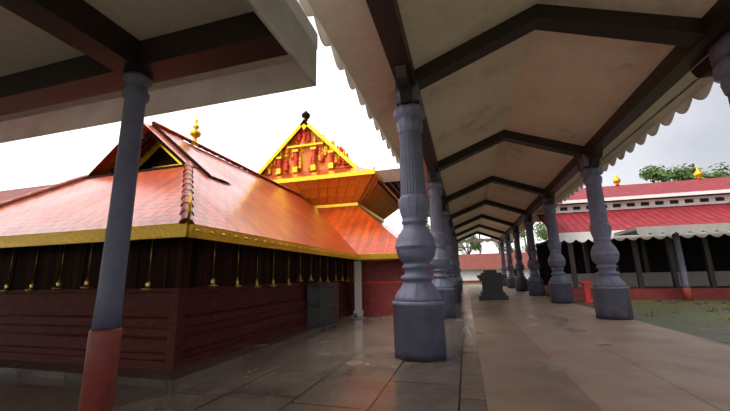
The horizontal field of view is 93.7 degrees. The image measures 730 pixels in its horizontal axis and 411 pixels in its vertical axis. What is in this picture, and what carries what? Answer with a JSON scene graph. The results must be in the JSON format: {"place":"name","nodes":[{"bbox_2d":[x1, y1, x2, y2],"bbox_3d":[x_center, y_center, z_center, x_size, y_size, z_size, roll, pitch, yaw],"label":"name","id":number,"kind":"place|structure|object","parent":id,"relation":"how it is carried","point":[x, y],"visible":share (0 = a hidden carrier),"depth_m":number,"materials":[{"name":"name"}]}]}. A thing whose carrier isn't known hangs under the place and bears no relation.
{"place":"outdoors","nodes":[
{"label":"outdoors","id":0,"kind":"place"},
{"bbox_2d":[0,0,316,142],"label":"canopy fascia","id":1,"kind":"structure","parent":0,"point":[280,21],"depth_m":4.22,"materials":[{"name":"grey paint"}]},
{"bbox_2d":[0,0,287,115],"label":"side canopy beams","id":2,"kind":"structure","parent":1,"relation":"attached to","point":[111,50],"depth_m":3.43,"materials":[{"name":"brown wood"}]},
{"bbox_2d":[0,0,292,121],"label":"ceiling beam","id":3,"kind":"structure","parent":2,"relation":"on","point":[25,45],"depth_m":3.46,"materials":[{"name":"wood"}]},
{"bbox_2d":[285,0,317,48],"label":"roof edge","id":4,"kind":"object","parent":3,"relation":"on","point":[301,17],"depth_m":3.65,"materials":[{"name":"white paint"}]},
{"bbox_2d":[0,280,350,370],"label":"wall","id":5,"kind":"structure","parent":0,"point":[169,329],"depth_m":6.04,"materials":[{"name":"red wood"}]},
{"bbox_2d":[0,237,361,289],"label":"slatted wall","id":6,"kind":"structure","parent":5,"relation":"on","point":[183,262],"depth_m":6.42,"materials":[{"name":"brown wood"}]},
{"bbox_2d":[0,122,399,260],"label":"roof","id":7,"kind":"structure","parent":5,"relation":"on","point":[246,202],"depth_m":7.50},
{"bbox_2d":[0,176,87,206],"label":"concrete hip cap","id":8,"kind":"object","parent":7,"relation":"on","point":[22,198],"visible":0.2,"depth_m":8.14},
{"bbox_2d":[0,121,301,223],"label":"temple ridge caps","id":9,"kind":"object","parent":7,"relation":"on","point":[188,187],"visible":0.85,"depth_m":7.86,"materials":[{"name":"brown metal"}]},
{"bbox_2d":[83,123,230,184],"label":"gable roof trim","id":10,"kind":"structure","parent":7,"relation":"on","point":[160,156],"depth_m":8.75,"materials":[{"name":"brown wood"}]},
{"bbox_2d":[108,131,217,178],"bbox_3d":[-5.386,-0.968,8.862,3.680,1.972,0.585,-4,-12,16],"label":"gable frame","id":11,"kind":"object","parent":10,"relation":"attached to","point":[150,153],"visible":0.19,"depth_m":9.03,"materials":[{"name":"gold metal"}]},
{"bbox_2d":[0,240,355,292],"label":"hanging lamps","id":12,"kind":"object","parent":7,"relation":"hanging from","point":[86,286],"visible":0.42,"depth_m":5.87,"materials":[{"name":"gold metal"}]},
{"bbox_2d":[0,117,390,260],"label":"gold roof trim","id":13,"kind":"structure","parent":7,"relation":"attached to","point":[176,230],"depth_m":5.51,"materials":[{"name":"gold metal"}]},
{"bbox_2d":[0,286,487,410],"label":"stone paving","id":14,"kind":"structure","parent":0,"point":[353,364],"depth_m":4.74,"materials":[{"name":"stone"}]},
{"bbox_2d":[78,69,152,410],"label":"canopy column","id":15,"kind":"structure","parent":14,"relation":"on","point":[99,377],"depth_m":3.25,"materials":[{"name":"paint"}]},
{"bbox_2d":[0,312,357,388],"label":"wall base","id":16,"kind":"object","parent":14,"relation":"on","point":[156,378],"visible":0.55,"depth_m":5.39,"materials":[{"name":"stone"}]},
{"bbox_2d":[306,283,338,330],"bbox_3d":[-1.210,2.892,9.887,0.640,1.260,0.840,-4,-12,16],"label":"cabinet","id":17,"kind":"object","parent":14,"relation":"on","point":[322,302],"visible":0.88,"depth_m":9.89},
{"bbox_2d":[353,261,363,316],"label":"pillar","id":18,"kind":"structure","parent":14,"relation":"on","point":[358,310],"depth_m":12.72,"materials":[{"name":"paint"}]},
{"bbox_2d":[392,80,446,362],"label":"column","id":19,"kind":"structure","parent":14,"relation":"on","point":[418,302],"depth_m":6.21,"materials":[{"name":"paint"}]},
{"bbox_2d":[366,0,729,241],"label":"roof beams","id":20,"kind":"structure","parent":19,"relation":"on","point":[692,39],"depth_m":6.72,"materials":[{"name":"wood"}]},
{"bbox_2d":[395,56,712,243],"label":"nadappura corbels","id":21,"kind":"object","parent":19,"relation":"on","point":[702,69],"visible":0.44,"depth_m":6.67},
{"bbox_2d":[426,168,455,318],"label":"column","id":22,"kind":"structure","parent":14,"relation":"on","point":[439,264],"depth_m":12.09,"materials":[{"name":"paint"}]},
{"bbox_2d":[443,201,458,303],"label":"column","id":23,"kind":"structure","parent":14,"relation":"on","point":[448,249],"depth_m":17.86,"materials":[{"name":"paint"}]},
{"bbox_2d":[449,219,460,295],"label":"column","id":24,"kind":"structure","parent":14,"relation":"on","point":[453,253],"depth_m":23.62,"materials":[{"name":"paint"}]},
{"bbox_2d":[453,229,461,291],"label":"column","id":25,"kind":"structure","parent":14,"relation":"on","point":[454,239],"depth_m":29.39,"materials":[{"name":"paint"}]},
{"bbox_2d":[455,237,462,288],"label":"column","id":26,"kind":"structure","parent":14,"relation":"on","point":[458,261],"depth_m":35.11,"materials":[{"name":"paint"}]},
{"bbox_2d":[457,244,462,286],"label":"column","id":27,"kind":"structure","parent":14,"relation":"on","point":[459,263],"depth_m":40.85,"materials":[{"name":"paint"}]},
{"bbox_2d":[459,326,471,338],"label":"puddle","id":28,"kind":"object","parent":14,"relation":"on","point":[465,332],"visible":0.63,"depth_m":8.40,"materials":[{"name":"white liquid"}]},
{"bbox_2d":[263,127,350,175],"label":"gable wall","id":29,"kind":"structure","parent":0,"point":[306,154],"depth_m":17.76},
{"bbox_2d":[277,150,333,168],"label":"red tower pillars","id":30,"kind":"structure","parent":29,"relation":"attached to","point":[296,157],"depth_m":17.49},
{"bbox_2d":[265,128,348,173],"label":"gable carvings","id":31,"kind":"object","parent":29,"relation":"attached to","point":[323,152],"visible":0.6,"depth_m":17.73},
{"bbox_2d":[281,174,398,218],"bbox_3d":[-2.253,0.061,19.791,7.600,1.050,7.600,-4,-12,16],"label":"roof soffit","id":32,"kind":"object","parent":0,"point":[342,181],"depth_m":16.41,"materials":[{"name":"orange wood"}]},
{"bbox_2d":[0,0,729,253],"label":"sky","id":33,"kind":"structure","parent":0,"point":[249,131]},
{"bbox_2d":[377,168,399,182],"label":"canopy fascia","id":34,"kind":"structure","parent":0,"point":[390,175],"depth_m":16.36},
{"bbox_2d":[347,260,433,314],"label":"tower wall","id":35,"kind":"structure","parent":0,"point":[382,282],"depth_m":13.00,"materials":[{"name":"red paint"}]},
{"bbox_2d":[261,127,398,253],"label":"copper tower roofs","id":36,"kind":"structure","parent":35,"relation":"on","point":[360,230],"depth_m":14.76,"materials":[{"name":"orange metal"}]},
{"bbox_2d":[301,111,345,151],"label":"tower finials","id":37,"kind":"object","parent":36,"relation":"on","point":[306,115],"visible":0.54,"depth_m":17.89,"materials":[{"name":"black metal"}]},
{"bbox_2d":[258,118,398,221],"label":"gable trim","id":38,"kind":"structure","parent":36,"relation":"attached to","point":[304,124],"depth_m":16.83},
{"bbox_2d":[378,181,400,203],"bbox_3d":[1.921,-0.666,19.184,2.450,0.250,5.900,-4,-12,16],"label":"link canopy timber","id":39,"kind":"object","parent":36,"relation":"attached to","point":[394,188],"visible":0.19,"depth_m":17.87,"materials":[{"name":"brown wood"}]},
{"bbox_2d":[359,253,398,259],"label":"gold roof trim","id":40,"kind":"structure","parent":35,"relation":"attached to","point":[379,256],"depth_m":12.41,"materials":[{"name":"gold metal"}]},
{"bbox_2d":[460,268,538,280],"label":"building walls","id":41,"kind":"structure","parent":0,"point":[467,275],"depth_m":56.50,"materials":[{"name":"white paint"}]},
{"bbox_2d":[459,252,536,269],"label":"building roof","id":42,"kind":"structure","parent":41,"relation":"on","point":[480,261],"depth_m":57.96,"materials":[{"name":"tile"}]},
{"bbox_2d":[307,0,717,239],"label":"ceiling","id":43,"kind":"structure","parent":0,"point":[576,89],"depth_m":8.29,"materials":[{"name":"beige paint"}]},
{"bbox_2d":[298,0,720,243],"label":"scalloped roof trim","id":44,"kind":"structure","parent":43,"relation":"attached to","point":[702,93],"depth_m":8.21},
{"bbox_2d":[463,283,729,299],"bbox_3d":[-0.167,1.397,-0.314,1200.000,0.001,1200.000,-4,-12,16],"label":"wall","id":45,"kind":"structure","parent":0,"point":[467,284],"depth_m":17.57,"materials":[{"name":"red paint"}]},
{"bbox_2d":[459,238,474,253],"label":"tree trunk","id":46,"kind":"object","parent":45,"relation":"on","point":[468,251],"visible":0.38,"depth_m":74.94,"materials":[{"name":"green plant"}]},
{"bbox_2d":[458,235,484,253],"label":"tree","id":47,"kind":"object","parent":46,"relation":"attached to","point":[472,245],"visible":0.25,"depth_m":74.81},
{"bbox_2d":[463,280,480,282],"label":"building base","id":48,"kind":"object","parent":45,"relation":"on","point":[473,281],"visible":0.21,"depth_m":56.37,"materials":[{"name":"red paint"}]},
{"bbox_2d":[468,285,729,410],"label":"walkway slab","id":49,"kind":"structure","parent":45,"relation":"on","point":[540,353],"depth_m":5.45,"materials":[{"name":"stone"}]},
{"bbox_2d":[477,270,508,299],"bbox_3d":[7.223,4.516,19.497,1.500,1.650,1.500,-4,-12,16],"label":"stone altar","id":50,"kind":"object","parent":49,"relation":"on","point":[492,285],"visible":0.96,"depth_m":18.93,"materials":[{"name":"black stone"}]},
{"bbox_2d":[499,240,507,285],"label":"pillar","id":51,"kind":"structure","parent":49,"relation":"on","point":[503,264],"depth_m":39.44,"materials":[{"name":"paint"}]},
{"bbox_2d":[504,235,515,287],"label":"pillar","id":52,"kind":"structure","parent":49,"relation":"on","point":[511,277],"depth_m":33.63,"materials":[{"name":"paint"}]},
{"bbox_2d":[512,226,527,290],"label":"pillar","id":53,"kind":"structure","parent":49,"relation":"on","point":[521,282],"depth_m":27.83,"materials":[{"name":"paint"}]},
{"bbox_2d":[523,214,544,295],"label":"pillar","id":54,"kind":"structure","parent":49,"relation":"on","point":[535,280],"depth_m":22.09,"materials":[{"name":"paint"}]},
{"bbox_2d":[542,194,573,303],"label":"pillar","id":55,"kind":"structure","parent":49,"relation":"on","point":[560,287],"depth_m":16.37,"materials":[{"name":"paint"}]},
{"bbox_2d":[579,153,633,319],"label":"pillar","id":56,"kind":"structure","parent":49,"relation":"on","point":[611,294],"depth_m":10.65,"materials":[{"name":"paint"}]},
{"bbox_2d":[707,32,729,104],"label":"pillar","id":57,"kind":"structure","parent":49,"relation":"on","point":[718,50],"depth_m":5.64,"materials":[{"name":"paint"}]},
{"bbox_2d":[544,285,729,298],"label":"building base","id":58,"kind":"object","parent":45,"relation":"on","point":[672,292],"depth_m":17.40,"materials":[{"name":"red paint"}]},
{"bbox_2d":[567,236,717,288],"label":"pillars","id":59,"kind":"structure","parent":58,"relation":"on","point":[671,255],"depth_m":18.34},
{"bbox_2d":[565,271,729,286],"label":"low wall","id":60,"kind":"structure","parent":58,"relation":"on","point":[665,278],"depth_m":20.03,"materials":[{"name":"paint"}]},
{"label":"tree trunk","id":61,"kind":"object","parent":45,"relation":"on","visible":0},
{"bbox_2d":[491,231,536,252],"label":"tree foliage","id":62,"kind":"object","parent":61,"relation":"on","point":[523,235],"visible":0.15,"depth_m":69.63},
{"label":"tree trunk","id":63,"kind":"object","parent":45,"relation":"on","visible":0},
{"bbox_2d":[638,163,707,182],"bbox_3d":[30.082,-0.795,33.960,6.182,7.068,4.533,-1,-12,-2],"label":"tree foliage","id":64,"kind":"object","parent":63,"relation":"on","point":[661,175],"visible":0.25,"depth_m":33.85,"materials":[{"name":"green plant"}]},
{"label":"tree trunk","id":65,"kind":"object","parent":45,"relation":"on","visible":0},
{"bbox_2d":[703,162,729,178],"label":"tree foliage","id":66,"kind":"object","parent":65,"relation":"on","point":[718,174],"visible":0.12,"depth_m":33.47,"materials":[{"name":"green plant"}]},
{"bbox_2d":[536,197,729,284],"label":"windows","id":67,"kind":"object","parent":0,"point":[657,256],"visible":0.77,"depth_m":24.23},
{"bbox_2d":[536,189,729,242],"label":"white pavilion trim","id":68,"kind":"structure","parent":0,"point":[571,237],"depth_m":20.41,"materials":[{"name":"white paint"}]},
{"bbox_2d":[537,177,729,232],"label":"roof","id":69,"kind":"structure","parent":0,"point":[623,219],"depth_m":20.62,"materials":[{"name":"red tile"}]},
{"bbox_2d":[613,166,702,185],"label":"roof finials","id":70,"kind":"object","parent":69,"relation":"on","point":[697,174],"visible":0.96,"depth_m":24.24,"materials":[{"name":"gold metal"}]},
{"bbox_2d":[573,300,729,344],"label":"courtyard ground","id":71,"kind":"structure","parent":0,"point":[690,318],"depth_m":10.89,"materials":[{"name":"green plant"}]},
{"bbox_2d":[578,281,593,302],"bbox_3d":[10.763,4.177,16.610,0.500,1.010,0.360,-4,-12,16],"label":"red pedestal","id":72,"kind":"object","parent":71,"relation":"on","point":[586,291],"visible":0.93,"depth_m":16.52,"materials":[{"name":"red paint"}]},
{"bbox_2d":[593,300,729,319],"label":"courtyard weeds","id":73,"kind":"object","parent":71,"relation":"on","point":[712,310],"visible":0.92,"depth_m":11.97,"materials":[{"name":"green plant"}]},
{"bbox_2d":[671,232,693,300],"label":"pillar","id":74,"kind":"structure","parent":71,"relation":"on","point":[686,288],"depth_m":16.62,"materials":[{"name":"paint"}]},
{"bbox_2d":[613,223,729,235],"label":"awning","id":75,"kind":"object","parent":74,"relation":"on","point":[690,228],"visible":1,"depth_m":15.59,"materials":[{"name":"grey corrugated metal"}]},
{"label":"annex walls","id":76,"kind":"object","parent":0,"visible":0},
{"bbox_2d":[0,184,53,201],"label":"annex roof","id":77,"kind":"structure","parent":76,"relation":"on","point":[5,195],"depth_m":14.93,"materials":[{"name":"tile"}]},
{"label":"covered walkway","id":78,"kind":"object","parent":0,"visible":0},
{"bbox_2d":[519,78,699,229],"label":"roof beam","id":79,"kind":"structure","parent":78,"relation":"attached to","point":[638,129],"depth_m":9.23,"materials":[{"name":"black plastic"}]},
{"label":"tree trunk","id":80,"kind":"object","parent":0,"visible":0},
{"bbox_2d":[533,222,547,242],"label":"tree foliage","id":81,"kind":"object","parent":80,"relation":"on","point":[544,236],"visible":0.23,"depth_m":71.00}
]}

